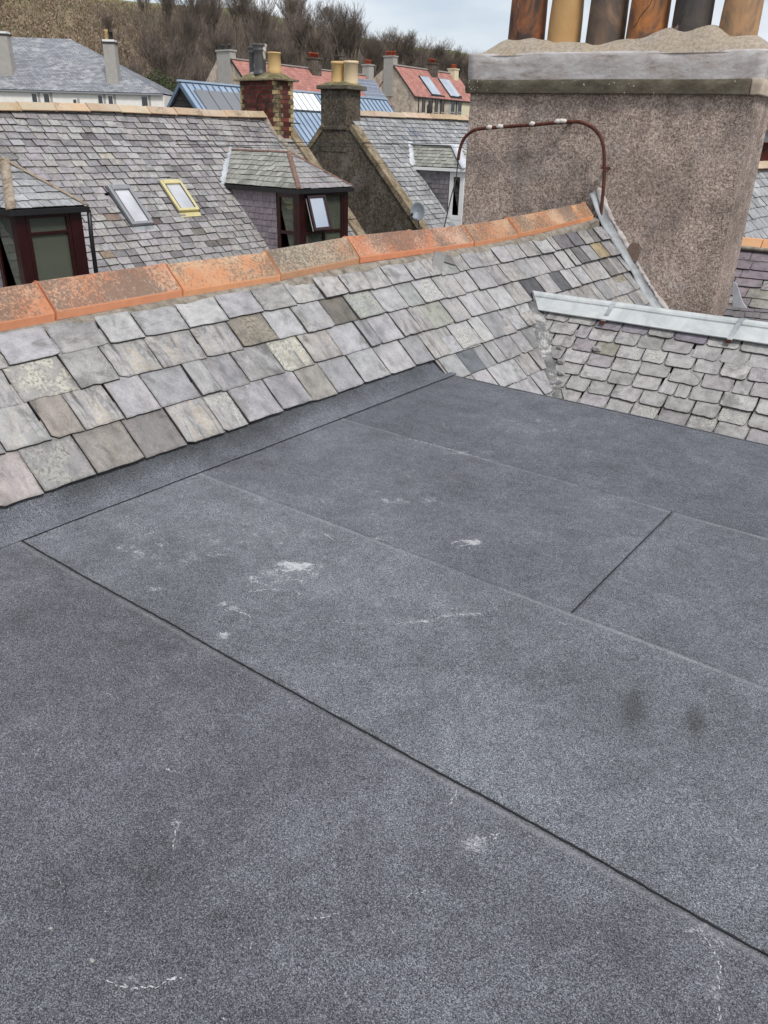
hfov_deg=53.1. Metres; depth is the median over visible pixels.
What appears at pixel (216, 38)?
bare tree
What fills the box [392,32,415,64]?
bare tree
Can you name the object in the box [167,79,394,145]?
blue roofed building
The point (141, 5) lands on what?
bare tree
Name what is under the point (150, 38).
bare tree
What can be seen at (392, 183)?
gabled house
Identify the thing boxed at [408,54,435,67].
bare tree
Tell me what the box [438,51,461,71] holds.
bare tree
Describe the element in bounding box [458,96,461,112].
window
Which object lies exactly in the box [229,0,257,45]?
bare tree
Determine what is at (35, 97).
window
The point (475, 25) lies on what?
sky
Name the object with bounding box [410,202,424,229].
satellite dish
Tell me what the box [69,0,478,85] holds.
scrub
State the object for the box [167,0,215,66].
bare tree
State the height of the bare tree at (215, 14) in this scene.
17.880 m
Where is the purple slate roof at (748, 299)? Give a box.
[723,237,767,321]
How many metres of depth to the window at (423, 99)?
114.12 m
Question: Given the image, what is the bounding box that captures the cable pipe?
[457,118,610,226]
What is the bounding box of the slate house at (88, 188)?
[0,43,365,287]
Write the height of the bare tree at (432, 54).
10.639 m
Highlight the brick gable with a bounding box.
[758,131,767,169]
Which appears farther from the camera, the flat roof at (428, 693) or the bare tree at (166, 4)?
the bare tree at (166, 4)
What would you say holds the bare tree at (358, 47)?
on the hillside
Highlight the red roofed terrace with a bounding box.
[206,44,391,106]
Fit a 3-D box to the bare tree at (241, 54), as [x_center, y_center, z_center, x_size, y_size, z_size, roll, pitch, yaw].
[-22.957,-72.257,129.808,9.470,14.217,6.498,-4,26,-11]
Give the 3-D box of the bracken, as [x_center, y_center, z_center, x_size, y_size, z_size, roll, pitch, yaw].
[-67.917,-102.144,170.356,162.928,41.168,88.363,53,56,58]
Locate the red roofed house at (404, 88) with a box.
[374,51,469,115]
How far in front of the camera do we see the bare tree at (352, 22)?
160.53 m
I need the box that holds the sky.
[125,0,767,53]
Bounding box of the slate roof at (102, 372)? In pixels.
[0,202,649,507]
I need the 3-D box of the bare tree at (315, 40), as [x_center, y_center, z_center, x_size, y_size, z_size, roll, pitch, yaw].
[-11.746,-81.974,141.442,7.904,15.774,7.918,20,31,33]
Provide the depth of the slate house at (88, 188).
13.29 m
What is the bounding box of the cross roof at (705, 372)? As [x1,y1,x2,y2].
[528,291,767,444]
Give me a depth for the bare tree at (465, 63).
164.06 m
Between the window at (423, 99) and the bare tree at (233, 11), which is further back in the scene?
the bare tree at (233, 11)
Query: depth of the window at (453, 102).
119.83 m
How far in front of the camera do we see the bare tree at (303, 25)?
155.94 m
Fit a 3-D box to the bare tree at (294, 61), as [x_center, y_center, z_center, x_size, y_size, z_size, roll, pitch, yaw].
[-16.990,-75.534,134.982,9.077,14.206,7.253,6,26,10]
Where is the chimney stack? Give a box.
[462,0,767,315]
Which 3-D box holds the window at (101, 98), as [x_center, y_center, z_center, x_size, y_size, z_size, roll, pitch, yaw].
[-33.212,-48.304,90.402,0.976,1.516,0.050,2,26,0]
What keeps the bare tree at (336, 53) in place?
on the hillside
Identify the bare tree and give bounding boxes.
[98,8,115,34]
[119,54,144,75]
[129,31,204,90]
[133,13,167,81]
[136,0,151,23]
[156,0,177,41]
[157,2,211,76]
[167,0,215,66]
[186,46,216,81]
[194,0,225,51]
[200,12,243,64]
[223,0,240,37]
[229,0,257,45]
[232,37,273,61]
[243,18,288,58]
[245,0,278,41]
[255,39,304,65]
[276,0,294,43]
[278,0,330,64]
[282,0,310,58]
[296,20,338,69]
[311,0,336,54]
[318,0,372,60]
[318,7,348,60]
[337,1,371,60]
[357,30,393,76]
[359,23,379,63]
[376,25,405,60]
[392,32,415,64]
[398,30,425,65]
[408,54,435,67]
[409,33,435,65]
[418,40,442,62]
[427,38,454,70]
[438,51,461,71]
[453,46,468,79]
[460,55,468,79]
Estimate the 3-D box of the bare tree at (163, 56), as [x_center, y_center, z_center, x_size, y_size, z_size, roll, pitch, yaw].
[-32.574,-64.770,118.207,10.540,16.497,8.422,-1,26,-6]
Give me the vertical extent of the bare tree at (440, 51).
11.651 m
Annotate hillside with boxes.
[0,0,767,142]
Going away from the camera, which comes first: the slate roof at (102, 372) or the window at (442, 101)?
the slate roof at (102, 372)
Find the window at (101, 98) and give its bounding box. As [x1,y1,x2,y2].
[97,94,105,103]
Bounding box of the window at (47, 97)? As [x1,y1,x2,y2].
[42,92,52,101]
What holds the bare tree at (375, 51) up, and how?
on the hillside
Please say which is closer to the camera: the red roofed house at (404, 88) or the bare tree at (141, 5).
the red roofed house at (404, 88)
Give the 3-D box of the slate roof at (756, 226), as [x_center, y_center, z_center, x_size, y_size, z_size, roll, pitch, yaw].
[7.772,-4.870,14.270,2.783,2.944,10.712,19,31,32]
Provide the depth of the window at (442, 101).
117.80 m
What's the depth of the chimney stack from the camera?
9.16 m
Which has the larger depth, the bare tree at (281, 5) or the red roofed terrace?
the bare tree at (281, 5)
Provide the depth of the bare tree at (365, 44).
184.17 m
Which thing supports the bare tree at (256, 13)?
on the hillside
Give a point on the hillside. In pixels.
(57, 30)
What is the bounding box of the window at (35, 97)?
[30,92,40,101]
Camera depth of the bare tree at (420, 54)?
162.72 m
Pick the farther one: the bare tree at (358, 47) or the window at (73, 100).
the bare tree at (358, 47)
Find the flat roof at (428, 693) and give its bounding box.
[0,361,767,1023]
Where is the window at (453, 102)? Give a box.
[451,96,454,112]
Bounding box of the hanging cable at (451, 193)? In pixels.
[444,160,458,226]
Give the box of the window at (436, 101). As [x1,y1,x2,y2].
[434,95,437,112]
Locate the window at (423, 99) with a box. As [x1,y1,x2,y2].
[421,95,425,112]
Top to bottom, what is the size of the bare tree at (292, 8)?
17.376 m
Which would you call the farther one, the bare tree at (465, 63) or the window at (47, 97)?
the bare tree at (465, 63)
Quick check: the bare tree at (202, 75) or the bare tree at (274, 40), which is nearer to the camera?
the bare tree at (202, 75)
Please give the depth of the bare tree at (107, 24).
173.93 m
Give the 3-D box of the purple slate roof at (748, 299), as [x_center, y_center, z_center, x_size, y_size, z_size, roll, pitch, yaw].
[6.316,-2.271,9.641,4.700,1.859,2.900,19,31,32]
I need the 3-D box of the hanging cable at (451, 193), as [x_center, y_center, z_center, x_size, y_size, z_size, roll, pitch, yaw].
[0.834,-4.026,9.804,0.048,0.823,1.711,6,26,8]
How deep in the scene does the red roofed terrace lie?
91.01 m
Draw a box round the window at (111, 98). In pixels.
[107,95,115,103]
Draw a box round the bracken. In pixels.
[0,0,224,79]
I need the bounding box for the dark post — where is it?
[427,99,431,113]
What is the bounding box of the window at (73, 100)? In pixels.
[72,98,79,102]
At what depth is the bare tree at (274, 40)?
138.93 m
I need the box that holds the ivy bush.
[145,69,177,91]
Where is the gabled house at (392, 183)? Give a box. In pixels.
[307,55,468,233]
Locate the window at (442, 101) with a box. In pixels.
[441,96,444,112]
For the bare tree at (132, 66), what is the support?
on the hillside
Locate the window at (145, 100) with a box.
[140,95,150,105]
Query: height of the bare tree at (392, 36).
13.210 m
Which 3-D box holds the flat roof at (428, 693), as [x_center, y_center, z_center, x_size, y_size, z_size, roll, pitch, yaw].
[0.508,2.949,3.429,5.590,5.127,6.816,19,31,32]
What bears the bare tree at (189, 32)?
on the hillside
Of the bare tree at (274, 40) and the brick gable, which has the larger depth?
the bare tree at (274, 40)
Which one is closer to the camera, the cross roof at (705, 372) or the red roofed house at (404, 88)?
the cross roof at (705, 372)
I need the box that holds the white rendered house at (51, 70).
[0,30,172,106]
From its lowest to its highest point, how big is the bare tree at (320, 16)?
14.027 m
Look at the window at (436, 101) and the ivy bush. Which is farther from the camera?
the window at (436, 101)
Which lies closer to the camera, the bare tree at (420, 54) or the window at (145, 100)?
the window at (145, 100)
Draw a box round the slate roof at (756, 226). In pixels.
[743,161,767,238]
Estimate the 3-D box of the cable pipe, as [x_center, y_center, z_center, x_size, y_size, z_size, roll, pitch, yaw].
[1.882,-4.352,9.906,2.163,1.292,0.191,19,31,32]
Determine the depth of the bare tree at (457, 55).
171.47 m
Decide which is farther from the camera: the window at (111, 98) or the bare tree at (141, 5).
the bare tree at (141, 5)

